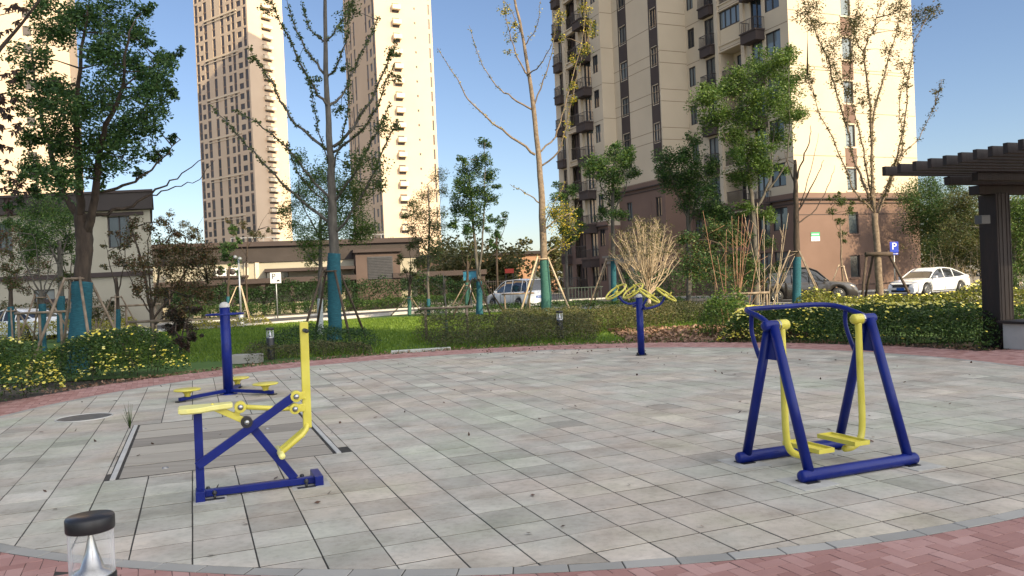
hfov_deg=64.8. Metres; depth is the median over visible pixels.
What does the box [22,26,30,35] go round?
window
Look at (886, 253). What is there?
tree support
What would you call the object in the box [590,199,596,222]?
window
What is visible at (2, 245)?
window
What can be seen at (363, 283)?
tall hedge
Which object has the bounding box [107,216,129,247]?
window
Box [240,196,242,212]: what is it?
window
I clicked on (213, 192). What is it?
window
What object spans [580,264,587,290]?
window
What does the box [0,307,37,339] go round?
tree support
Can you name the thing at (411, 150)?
apartment tower
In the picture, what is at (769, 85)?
window
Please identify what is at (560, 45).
window
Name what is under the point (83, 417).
manhole cover
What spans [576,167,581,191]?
window
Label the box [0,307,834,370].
grass
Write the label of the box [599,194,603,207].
window
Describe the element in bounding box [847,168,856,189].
window
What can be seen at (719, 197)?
window
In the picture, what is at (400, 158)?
window
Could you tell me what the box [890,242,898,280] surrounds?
parking sign
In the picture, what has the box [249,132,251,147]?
window
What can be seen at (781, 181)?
window
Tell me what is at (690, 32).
window
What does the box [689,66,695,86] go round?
window
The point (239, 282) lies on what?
lamp post
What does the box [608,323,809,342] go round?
flowering shrubs
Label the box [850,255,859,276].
window
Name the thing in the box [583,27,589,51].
window
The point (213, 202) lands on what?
window
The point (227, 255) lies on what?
leafy tree
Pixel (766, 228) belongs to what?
window
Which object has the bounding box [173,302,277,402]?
waist twister
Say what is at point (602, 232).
window
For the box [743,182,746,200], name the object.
window
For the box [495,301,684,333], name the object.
shrubs
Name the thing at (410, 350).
edging stone
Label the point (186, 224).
leafy tree
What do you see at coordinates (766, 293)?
timber rail
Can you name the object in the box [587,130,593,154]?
window
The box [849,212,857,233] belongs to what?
window
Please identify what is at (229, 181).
window
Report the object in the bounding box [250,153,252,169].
window
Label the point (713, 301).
leafy shrub
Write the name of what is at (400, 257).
young tree
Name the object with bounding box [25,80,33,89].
window
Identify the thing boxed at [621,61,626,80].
window
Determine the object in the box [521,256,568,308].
tree support
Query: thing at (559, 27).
window
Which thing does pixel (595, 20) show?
window
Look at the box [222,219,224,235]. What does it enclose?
window
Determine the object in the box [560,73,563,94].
window
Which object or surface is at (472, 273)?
notice box
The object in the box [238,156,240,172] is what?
window
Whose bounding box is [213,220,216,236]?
window
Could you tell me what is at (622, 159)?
camphor tree
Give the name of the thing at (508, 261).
distant wood
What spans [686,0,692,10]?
window
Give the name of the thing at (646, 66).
apartment building
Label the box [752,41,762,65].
window
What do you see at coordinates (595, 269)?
window
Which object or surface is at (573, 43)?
window
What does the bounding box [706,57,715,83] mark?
window
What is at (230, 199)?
window
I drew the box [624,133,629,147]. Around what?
window
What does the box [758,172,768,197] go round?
window
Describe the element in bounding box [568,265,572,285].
window
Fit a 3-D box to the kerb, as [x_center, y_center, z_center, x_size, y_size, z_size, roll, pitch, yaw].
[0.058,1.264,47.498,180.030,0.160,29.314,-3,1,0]
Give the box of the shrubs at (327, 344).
[238,339,373,362]
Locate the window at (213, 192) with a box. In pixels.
[211,181,214,197]
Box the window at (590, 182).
[588,167,595,188]
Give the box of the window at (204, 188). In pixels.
[203,183,205,198]
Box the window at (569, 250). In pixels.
[568,233,571,254]
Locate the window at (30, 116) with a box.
[27,116,34,125]
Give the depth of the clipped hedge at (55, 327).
34.75 m
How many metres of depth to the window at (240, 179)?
229.91 m
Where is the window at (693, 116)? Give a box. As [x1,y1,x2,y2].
[691,105,697,124]
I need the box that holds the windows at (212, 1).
[194,0,274,159]
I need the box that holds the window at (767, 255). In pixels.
[761,252,771,270]
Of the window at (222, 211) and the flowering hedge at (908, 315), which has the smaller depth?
the flowering hedge at (908, 315)
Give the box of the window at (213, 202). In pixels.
[212,201,215,216]
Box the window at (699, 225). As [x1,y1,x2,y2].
[696,220,701,238]
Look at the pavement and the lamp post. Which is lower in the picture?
the pavement
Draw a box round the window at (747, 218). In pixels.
[744,217,749,245]
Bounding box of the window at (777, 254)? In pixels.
[775,251,789,267]
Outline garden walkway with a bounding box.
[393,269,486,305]
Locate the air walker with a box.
[734,302,920,484]
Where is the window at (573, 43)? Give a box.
[570,35,575,56]
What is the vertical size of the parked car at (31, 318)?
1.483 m
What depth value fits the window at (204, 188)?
240.80 m
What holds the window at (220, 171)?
in the apartment tower at (240, 182)
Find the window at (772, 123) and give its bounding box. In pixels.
[769,119,783,140]
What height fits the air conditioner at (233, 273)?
0.600 m
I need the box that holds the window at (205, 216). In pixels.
[204,202,206,218]
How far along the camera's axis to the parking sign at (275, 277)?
50.95 m
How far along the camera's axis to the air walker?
7.18 m
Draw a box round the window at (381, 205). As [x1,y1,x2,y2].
[381,205,382,230]
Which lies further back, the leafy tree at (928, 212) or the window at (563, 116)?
the window at (563, 116)
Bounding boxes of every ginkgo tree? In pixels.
[210,0,402,340]
[437,0,598,315]
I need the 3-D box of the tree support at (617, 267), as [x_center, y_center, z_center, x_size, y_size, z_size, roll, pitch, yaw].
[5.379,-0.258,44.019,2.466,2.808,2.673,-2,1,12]
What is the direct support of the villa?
on the ground at (555, 294)
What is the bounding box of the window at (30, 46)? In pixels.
[23,44,31,53]
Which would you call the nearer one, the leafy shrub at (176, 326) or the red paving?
the red paving
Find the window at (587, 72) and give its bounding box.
[584,62,590,85]
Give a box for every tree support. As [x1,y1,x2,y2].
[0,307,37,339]
[15,294,68,351]
[26,277,134,376]
[95,295,145,345]
[229,286,251,322]
[299,268,364,342]
[390,297,421,315]
[447,283,475,313]
[452,277,503,316]
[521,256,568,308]
[587,258,632,308]
[768,250,822,303]
[832,265,847,281]
[861,251,911,300]
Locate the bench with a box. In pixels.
[997,319,1023,349]
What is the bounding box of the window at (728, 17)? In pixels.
[719,3,739,29]
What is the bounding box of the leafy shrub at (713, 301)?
[695,285,754,335]
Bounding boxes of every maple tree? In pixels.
[0,0,40,217]
[106,213,223,348]
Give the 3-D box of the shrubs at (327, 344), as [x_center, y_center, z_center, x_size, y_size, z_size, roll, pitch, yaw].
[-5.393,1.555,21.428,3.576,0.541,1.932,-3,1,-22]
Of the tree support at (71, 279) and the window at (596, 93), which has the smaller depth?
the tree support at (71, 279)
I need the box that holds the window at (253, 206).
[252,194,254,211]
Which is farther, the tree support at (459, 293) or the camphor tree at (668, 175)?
the tree support at (459, 293)
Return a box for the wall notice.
[811,232,819,240]
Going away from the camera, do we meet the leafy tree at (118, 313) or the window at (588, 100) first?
the leafy tree at (118, 313)
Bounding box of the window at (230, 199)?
[229,198,231,214]
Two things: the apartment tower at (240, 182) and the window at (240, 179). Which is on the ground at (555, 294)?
the apartment tower at (240, 182)
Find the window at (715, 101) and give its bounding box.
[708,101,716,118]
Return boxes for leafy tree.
[0,190,75,342]
[0,222,69,350]
[92,235,132,341]
[155,208,204,314]
[217,224,242,302]
[224,209,285,316]
[400,166,451,314]
[446,137,502,315]
[484,211,508,287]
[548,181,588,301]
[826,191,855,280]
[887,176,976,269]
[928,185,981,279]
[1010,195,1023,289]
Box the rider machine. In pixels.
[178,322,323,502]
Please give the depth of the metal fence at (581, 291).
54.99 m
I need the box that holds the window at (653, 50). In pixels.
[651,46,656,66]
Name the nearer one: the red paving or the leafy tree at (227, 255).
the red paving
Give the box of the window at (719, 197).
[711,176,720,201]
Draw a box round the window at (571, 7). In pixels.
[569,2,574,25]
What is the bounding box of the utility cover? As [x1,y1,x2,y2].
[110,411,340,480]
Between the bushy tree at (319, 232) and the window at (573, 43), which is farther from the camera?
the window at (573, 43)
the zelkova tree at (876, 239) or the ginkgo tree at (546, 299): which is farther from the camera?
the ginkgo tree at (546, 299)
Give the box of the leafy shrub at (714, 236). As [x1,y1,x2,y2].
[670,215,762,297]
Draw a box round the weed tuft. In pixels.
[122,401,132,428]
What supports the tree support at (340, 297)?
on the lawn at (197, 365)
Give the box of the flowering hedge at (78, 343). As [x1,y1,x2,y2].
[28,324,190,385]
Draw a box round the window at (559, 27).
[557,9,560,29]
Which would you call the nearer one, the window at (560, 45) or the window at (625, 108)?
the window at (625, 108)
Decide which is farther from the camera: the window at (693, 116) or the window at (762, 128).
the window at (693, 116)
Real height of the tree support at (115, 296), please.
1.933 m
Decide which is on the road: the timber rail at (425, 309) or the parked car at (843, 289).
the parked car at (843, 289)
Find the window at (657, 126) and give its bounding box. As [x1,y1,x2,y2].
[654,122,659,142]
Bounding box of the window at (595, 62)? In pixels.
[593,55,597,73]
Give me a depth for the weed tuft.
10.86 m
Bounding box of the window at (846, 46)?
[842,37,850,58]
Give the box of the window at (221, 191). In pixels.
[220,180,222,195]
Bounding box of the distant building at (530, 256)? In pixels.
[416,251,557,297]
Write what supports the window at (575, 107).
in the apartment building at (646, 66)
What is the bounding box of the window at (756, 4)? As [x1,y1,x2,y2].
[750,0,761,27]
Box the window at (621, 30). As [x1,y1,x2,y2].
[619,26,625,45]
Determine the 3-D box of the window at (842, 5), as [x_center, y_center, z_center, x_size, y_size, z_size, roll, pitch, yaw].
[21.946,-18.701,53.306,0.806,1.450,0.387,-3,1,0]
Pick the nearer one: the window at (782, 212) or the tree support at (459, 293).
the tree support at (459, 293)
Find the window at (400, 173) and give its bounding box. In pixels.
[399,165,405,174]
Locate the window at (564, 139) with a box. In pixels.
[563,138,565,158]
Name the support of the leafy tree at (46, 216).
on the lawn at (197, 365)
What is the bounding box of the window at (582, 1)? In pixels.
[581,0,587,16]
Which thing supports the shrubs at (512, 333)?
on the lawn at (197, 365)
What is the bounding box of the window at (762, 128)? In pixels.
[756,128,765,158]
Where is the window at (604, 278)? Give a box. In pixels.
[602,264,606,280]
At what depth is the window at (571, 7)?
71.41 m
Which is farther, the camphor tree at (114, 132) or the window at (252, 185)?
the window at (252, 185)
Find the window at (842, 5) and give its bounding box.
[840,0,849,15]
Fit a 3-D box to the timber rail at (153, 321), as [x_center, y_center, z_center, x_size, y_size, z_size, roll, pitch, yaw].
[-10.684,1.487,24.539,1.929,1.063,0.135,-3,1,0]
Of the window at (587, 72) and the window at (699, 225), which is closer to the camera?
the window at (699, 225)
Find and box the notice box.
[462,270,476,303]
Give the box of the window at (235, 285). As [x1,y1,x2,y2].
[220,285,241,303]
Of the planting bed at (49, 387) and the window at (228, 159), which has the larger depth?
the window at (228, 159)
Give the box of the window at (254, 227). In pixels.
[252,215,255,231]
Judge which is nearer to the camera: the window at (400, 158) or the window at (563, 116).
the window at (563, 116)
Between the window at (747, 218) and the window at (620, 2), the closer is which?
the window at (747, 218)
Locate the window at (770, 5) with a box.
[764,0,778,12]
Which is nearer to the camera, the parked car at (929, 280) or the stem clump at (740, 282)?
the stem clump at (740, 282)
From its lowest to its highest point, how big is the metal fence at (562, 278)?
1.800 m
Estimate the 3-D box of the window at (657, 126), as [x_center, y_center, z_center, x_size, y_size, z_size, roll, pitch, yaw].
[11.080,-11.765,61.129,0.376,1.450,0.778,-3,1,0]
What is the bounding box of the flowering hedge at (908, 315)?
[716,298,1023,349]
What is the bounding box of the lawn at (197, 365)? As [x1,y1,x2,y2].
[0,306,982,383]
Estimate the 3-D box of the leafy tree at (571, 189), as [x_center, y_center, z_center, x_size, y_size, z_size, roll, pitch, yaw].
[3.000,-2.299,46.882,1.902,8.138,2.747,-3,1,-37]
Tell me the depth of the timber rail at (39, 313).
27.02 m
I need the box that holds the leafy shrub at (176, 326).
[160,306,203,353]
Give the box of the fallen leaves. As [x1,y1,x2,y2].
[43,344,975,554]
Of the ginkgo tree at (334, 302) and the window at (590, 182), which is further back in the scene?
the window at (590, 182)
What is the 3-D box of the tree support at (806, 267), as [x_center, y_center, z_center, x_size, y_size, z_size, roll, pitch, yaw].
[13.025,-0.460,37.040,2.558,2.674,2.477,-2,1,24]
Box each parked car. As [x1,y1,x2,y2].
[0,308,67,340]
[486,279,540,308]
[760,267,857,301]
[888,267,970,295]
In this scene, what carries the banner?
on the ground at (555, 294)
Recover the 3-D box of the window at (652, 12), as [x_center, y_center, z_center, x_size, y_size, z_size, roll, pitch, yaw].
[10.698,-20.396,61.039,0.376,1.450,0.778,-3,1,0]
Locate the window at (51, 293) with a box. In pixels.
[34,289,54,310]
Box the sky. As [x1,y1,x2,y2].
[75,0,1023,277]
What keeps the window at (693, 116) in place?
in the apartment building at (646, 66)
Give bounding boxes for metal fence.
[417,277,580,303]
[558,286,603,302]
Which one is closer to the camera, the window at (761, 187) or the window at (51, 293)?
the window at (51, 293)
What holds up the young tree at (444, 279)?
on the lawn at (197, 365)
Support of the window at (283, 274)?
in the service building at (265, 259)
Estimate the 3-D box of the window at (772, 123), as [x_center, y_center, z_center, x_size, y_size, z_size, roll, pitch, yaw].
[17.379,-10.270,52.774,0.602,1.500,1.312,-3,1,0]
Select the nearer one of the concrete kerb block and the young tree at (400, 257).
the concrete kerb block
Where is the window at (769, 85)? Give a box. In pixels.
[768,78,779,97]
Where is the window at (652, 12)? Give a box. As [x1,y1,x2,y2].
[650,8,655,28]
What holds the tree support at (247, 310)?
on the road
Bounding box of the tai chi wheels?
[605,283,676,355]
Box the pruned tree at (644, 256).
[609,213,684,303]
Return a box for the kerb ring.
[0,347,1023,575]
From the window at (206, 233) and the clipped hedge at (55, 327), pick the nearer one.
the clipped hedge at (55, 327)
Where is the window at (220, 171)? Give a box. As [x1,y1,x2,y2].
[219,160,221,175]
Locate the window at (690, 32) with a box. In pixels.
[688,28,693,48]
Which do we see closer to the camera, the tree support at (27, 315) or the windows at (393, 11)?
the tree support at (27, 315)
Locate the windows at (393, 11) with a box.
[344,0,432,117]
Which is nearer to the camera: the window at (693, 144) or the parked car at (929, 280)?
the parked car at (929, 280)
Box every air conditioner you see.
[216,268,226,275]
[230,268,237,275]
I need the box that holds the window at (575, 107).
[573,100,578,125]
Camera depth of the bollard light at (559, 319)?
23.63 m
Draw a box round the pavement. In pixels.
[0,348,1023,569]
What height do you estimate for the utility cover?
0.031 m
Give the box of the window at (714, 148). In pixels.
[709,137,718,160]
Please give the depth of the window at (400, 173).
159.68 m
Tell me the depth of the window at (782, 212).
52.81 m
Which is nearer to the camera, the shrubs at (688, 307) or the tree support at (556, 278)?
the shrubs at (688, 307)
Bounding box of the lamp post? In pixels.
[233,255,243,323]
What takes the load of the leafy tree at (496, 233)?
on the ground at (555, 294)
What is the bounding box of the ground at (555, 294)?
[159,261,1023,322]
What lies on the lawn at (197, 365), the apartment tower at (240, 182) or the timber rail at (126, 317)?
the timber rail at (126, 317)
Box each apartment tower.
[0,0,83,195]
[193,0,292,242]
[343,0,441,255]
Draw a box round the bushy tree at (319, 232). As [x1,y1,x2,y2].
[274,147,382,334]
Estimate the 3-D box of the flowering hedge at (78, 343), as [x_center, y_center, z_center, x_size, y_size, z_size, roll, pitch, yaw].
[-9.041,1.437,18.087,2.346,1.160,2.863,-2,1,30]
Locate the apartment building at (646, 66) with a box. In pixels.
[549,0,920,297]
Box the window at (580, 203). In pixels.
[577,199,582,223]
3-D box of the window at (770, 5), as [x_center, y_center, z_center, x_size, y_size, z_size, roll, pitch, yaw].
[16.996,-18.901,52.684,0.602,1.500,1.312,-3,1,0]
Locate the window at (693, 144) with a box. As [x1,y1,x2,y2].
[692,144,698,162]
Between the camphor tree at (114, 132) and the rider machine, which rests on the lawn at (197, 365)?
the camphor tree at (114, 132)
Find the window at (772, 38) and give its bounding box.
[766,29,780,54]
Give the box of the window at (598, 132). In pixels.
[596,125,600,142]
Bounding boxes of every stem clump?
[703,213,767,322]
[744,203,794,304]
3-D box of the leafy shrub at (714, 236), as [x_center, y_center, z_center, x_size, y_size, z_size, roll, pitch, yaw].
[8.837,-1.075,35.581,3.313,4.267,5.281,-2,1,35]
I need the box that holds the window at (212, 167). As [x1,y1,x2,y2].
[211,161,213,177]
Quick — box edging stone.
[391,347,450,353]
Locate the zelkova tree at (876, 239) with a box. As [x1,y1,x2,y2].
[791,0,946,295]
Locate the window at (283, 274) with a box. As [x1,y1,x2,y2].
[266,272,288,277]
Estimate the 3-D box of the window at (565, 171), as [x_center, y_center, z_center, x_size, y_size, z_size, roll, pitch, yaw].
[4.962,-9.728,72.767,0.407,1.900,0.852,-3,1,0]
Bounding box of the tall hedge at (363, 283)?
[170,269,488,316]
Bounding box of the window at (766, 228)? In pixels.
[759,215,769,243]
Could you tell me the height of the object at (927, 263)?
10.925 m
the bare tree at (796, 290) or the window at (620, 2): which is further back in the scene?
the window at (620, 2)
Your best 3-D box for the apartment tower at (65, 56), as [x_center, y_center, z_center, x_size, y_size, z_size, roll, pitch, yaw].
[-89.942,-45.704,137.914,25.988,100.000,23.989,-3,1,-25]
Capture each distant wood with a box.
[366,233,448,255]
[379,233,563,297]
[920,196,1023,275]
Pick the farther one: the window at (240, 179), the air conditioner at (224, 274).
the window at (240, 179)
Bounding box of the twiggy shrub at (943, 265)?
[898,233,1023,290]
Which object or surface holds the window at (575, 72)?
in the apartment building at (646, 66)
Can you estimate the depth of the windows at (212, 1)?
232.57 m
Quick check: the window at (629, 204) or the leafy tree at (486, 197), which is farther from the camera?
the window at (629, 204)
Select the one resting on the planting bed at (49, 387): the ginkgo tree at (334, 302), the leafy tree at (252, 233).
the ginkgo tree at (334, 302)
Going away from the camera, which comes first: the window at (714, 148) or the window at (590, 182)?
the window at (714, 148)
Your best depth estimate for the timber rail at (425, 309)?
25.48 m
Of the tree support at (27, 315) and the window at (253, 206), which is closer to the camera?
the tree support at (27, 315)
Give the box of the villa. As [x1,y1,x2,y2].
[0,189,153,329]
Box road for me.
[0,284,1023,337]
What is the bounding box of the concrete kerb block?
[232,353,263,363]
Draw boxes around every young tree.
[0,249,23,346]
[63,245,74,325]
[393,242,422,314]
[432,274,447,336]
[454,231,476,312]
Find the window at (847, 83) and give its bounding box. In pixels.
[843,81,852,102]
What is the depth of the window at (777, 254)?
52.86 m
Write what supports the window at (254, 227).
in the apartment tower at (240, 182)
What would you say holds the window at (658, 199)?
in the apartment building at (646, 66)
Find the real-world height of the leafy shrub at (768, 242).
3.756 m
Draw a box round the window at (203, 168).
[202,163,204,179]
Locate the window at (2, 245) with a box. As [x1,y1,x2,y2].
[0,225,12,251]
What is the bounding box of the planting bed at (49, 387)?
[0,299,1023,401]
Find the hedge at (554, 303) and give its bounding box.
[413,297,686,314]
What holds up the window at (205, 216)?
in the apartment tower at (240, 182)
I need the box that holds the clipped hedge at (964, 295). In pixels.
[790,280,1023,324]
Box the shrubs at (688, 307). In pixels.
[624,298,745,323]
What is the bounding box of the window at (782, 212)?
[773,207,787,230]
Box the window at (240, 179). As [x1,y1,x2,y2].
[239,176,241,192]
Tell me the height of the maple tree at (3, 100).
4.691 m
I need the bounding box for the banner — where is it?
[505,268,513,280]
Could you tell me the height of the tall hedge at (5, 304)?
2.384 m
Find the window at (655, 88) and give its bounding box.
[653,84,658,104]
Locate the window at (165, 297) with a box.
[164,287,180,303]
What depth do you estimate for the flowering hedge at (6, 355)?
15.13 m
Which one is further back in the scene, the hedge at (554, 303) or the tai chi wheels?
the hedge at (554, 303)
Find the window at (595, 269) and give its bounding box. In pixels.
[593,267,599,290]
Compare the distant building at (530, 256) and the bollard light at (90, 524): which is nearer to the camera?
the bollard light at (90, 524)
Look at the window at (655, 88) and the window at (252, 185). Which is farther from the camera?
the window at (252, 185)
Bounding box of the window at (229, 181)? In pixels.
[228,178,230,194]
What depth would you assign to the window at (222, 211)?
235.65 m
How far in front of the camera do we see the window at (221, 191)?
235.60 m
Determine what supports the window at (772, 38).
in the apartment building at (646, 66)
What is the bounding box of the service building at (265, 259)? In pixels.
[152,233,420,319]
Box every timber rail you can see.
[14,310,69,353]
[70,303,161,341]
[127,318,191,353]
[420,305,472,338]
[501,292,533,308]
[726,291,769,313]
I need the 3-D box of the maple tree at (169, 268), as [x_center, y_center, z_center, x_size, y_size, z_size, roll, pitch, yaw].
[-10.849,-0.077,25.235,3.439,4.581,4.091,-3,1,-19]
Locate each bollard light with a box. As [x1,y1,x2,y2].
[64,510,116,575]
[266,327,274,358]
[556,311,562,338]
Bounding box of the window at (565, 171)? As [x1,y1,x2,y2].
[564,170,567,190]
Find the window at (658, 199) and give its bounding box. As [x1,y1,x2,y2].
[656,196,661,216]
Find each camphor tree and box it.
[0,0,213,373]
[577,140,642,303]
[651,131,745,302]
[683,43,814,304]
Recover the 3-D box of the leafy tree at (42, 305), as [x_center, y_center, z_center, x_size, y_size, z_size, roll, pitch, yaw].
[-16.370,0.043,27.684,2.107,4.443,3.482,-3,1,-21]
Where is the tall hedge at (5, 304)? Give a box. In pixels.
[0,291,125,329]
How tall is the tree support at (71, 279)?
2.386 m
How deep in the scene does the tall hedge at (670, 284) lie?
47.86 m
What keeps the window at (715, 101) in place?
in the apartment building at (646, 66)
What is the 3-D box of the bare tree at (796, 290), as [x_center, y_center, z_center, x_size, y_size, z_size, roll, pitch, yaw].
[13.584,-3.030,37.222,1.896,8.505,4.749,-2,1,32]
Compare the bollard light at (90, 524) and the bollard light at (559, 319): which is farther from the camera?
the bollard light at (559, 319)
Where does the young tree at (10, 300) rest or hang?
on the lawn at (197, 365)
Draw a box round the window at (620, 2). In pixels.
[618,0,623,9]
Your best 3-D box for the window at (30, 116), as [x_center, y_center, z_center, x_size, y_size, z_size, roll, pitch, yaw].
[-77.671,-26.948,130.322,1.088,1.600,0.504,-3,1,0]
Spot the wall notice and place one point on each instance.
(817, 235)
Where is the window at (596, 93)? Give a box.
[594,89,599,107]
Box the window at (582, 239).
[579,232,586,257]
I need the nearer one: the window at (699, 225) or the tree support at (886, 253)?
the tree support at (886, 253)
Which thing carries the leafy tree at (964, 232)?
on the ground at (555, 294)
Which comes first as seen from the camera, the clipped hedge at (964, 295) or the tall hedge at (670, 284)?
the clipped hedge at (964, 295)
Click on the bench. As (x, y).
(1013, 333)
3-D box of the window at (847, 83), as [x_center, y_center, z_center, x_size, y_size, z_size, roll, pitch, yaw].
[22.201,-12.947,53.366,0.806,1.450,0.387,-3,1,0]
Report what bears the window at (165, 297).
in the service building at (265, 259)
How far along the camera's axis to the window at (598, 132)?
67.22 m
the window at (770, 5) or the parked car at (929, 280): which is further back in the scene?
the window at (770, 5)
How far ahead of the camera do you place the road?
49.51 m
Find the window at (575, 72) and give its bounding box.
[572,68,576,92]
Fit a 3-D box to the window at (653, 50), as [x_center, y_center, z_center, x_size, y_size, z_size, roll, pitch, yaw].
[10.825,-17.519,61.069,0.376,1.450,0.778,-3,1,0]
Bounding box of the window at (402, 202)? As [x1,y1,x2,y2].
[400,194,406,203]
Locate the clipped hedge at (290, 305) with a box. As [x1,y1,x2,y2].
[165,292,476,319]
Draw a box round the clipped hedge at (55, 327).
[0,316,137,341]
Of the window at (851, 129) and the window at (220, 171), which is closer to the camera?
the window at (851, 129)
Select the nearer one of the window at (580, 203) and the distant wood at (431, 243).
the window at (580, 203)
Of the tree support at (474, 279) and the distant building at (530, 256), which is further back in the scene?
the distant building at (530, 256)
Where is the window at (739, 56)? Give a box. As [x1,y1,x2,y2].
[737,54,740,68]
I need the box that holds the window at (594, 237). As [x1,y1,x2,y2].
[591,233,598,256]
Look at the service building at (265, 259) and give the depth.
63.54 m
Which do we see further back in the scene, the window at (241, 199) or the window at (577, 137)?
the window at (241, 199)
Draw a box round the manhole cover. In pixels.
[54,412,113,422]
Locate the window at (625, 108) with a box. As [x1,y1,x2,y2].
[622,97,628,116]
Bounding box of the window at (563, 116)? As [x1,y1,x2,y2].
[561,106,564,124]
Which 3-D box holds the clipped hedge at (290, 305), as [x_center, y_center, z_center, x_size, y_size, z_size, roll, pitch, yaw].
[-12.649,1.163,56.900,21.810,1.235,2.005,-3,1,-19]
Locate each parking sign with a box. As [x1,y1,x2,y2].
[270,272,280,317]
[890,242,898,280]
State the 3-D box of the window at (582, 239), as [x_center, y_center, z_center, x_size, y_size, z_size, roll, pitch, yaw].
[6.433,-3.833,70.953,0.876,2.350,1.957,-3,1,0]
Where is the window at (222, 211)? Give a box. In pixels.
[221,199,223,215]
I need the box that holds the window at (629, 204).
[627,202,632,220]
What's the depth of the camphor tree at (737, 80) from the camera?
38.21 m
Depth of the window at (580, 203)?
71.40 m
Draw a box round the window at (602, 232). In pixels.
[600,229,604,245]
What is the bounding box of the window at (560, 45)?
[558,42,561,55]
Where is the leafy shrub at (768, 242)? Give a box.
[736,232,785,304]
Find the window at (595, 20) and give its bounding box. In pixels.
[591,20,595,38]
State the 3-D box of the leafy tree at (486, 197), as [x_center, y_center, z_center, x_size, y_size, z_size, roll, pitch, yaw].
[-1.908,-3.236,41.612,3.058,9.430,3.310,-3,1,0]
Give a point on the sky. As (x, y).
(977, 46)
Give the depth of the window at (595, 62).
67.15 m
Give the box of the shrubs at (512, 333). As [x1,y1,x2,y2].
[411,309,602,347]
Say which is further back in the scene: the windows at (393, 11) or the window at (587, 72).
the windows at (393, 11)
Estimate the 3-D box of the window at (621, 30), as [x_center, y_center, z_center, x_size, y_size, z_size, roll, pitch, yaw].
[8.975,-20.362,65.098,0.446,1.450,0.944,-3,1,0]
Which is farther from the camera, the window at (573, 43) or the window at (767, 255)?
the window at (573, 43)
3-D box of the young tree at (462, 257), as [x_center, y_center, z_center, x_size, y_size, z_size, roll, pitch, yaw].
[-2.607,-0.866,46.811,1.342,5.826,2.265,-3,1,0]
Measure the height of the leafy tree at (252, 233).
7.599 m
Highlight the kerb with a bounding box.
[0,282,1022,339]
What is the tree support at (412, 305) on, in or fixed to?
on the lawn at (197, 365)
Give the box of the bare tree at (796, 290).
[775,125,834,302]
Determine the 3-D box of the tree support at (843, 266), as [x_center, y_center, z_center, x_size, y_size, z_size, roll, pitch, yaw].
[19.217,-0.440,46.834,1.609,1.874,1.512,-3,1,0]
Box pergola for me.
[882,139,1023,347]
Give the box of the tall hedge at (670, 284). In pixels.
[617,256,752,299]
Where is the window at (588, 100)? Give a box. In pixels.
[585,96,592,120]
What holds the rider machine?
on the pavement
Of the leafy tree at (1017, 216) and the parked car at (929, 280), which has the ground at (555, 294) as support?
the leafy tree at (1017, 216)
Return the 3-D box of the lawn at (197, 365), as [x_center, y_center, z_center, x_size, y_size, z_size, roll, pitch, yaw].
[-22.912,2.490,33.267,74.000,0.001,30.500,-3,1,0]
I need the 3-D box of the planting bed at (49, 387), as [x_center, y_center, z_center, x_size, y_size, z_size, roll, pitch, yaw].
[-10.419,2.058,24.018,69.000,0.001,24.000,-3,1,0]
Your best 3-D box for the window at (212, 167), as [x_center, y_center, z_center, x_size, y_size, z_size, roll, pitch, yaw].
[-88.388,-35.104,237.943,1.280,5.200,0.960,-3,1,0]
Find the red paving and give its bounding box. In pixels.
[0,342,1023,575]
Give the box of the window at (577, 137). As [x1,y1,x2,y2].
[574,133,580,158]
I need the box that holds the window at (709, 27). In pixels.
[705,17,713,44]
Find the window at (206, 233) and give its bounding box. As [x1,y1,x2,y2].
[205,222,207,237]
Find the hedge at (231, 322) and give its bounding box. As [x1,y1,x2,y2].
[180,315,273,329]
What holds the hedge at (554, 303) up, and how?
on the lawn at (197, 365)
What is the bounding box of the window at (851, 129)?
[845,125,854,146]
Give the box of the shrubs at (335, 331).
[250,321,380,354]
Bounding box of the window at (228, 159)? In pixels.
[227,158,229,174]
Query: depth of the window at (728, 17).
56.70 m
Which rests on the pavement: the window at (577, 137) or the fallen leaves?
the fallen leaves
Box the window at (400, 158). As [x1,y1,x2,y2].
[398,150,404,159]
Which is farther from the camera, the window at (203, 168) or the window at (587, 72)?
the window at (203, 168)
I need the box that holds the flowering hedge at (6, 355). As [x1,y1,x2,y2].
[0,336,65,400]
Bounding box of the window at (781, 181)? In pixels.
[771,162,785,187]
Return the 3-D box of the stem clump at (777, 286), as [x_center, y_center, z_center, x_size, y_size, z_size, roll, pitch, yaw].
[9.336,-1.012,28.961,1.644,4.203,0.912,-3,1,0]
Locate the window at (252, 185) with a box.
[251,174,253,190]
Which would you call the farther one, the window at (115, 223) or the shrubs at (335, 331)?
the window at (115, 223)

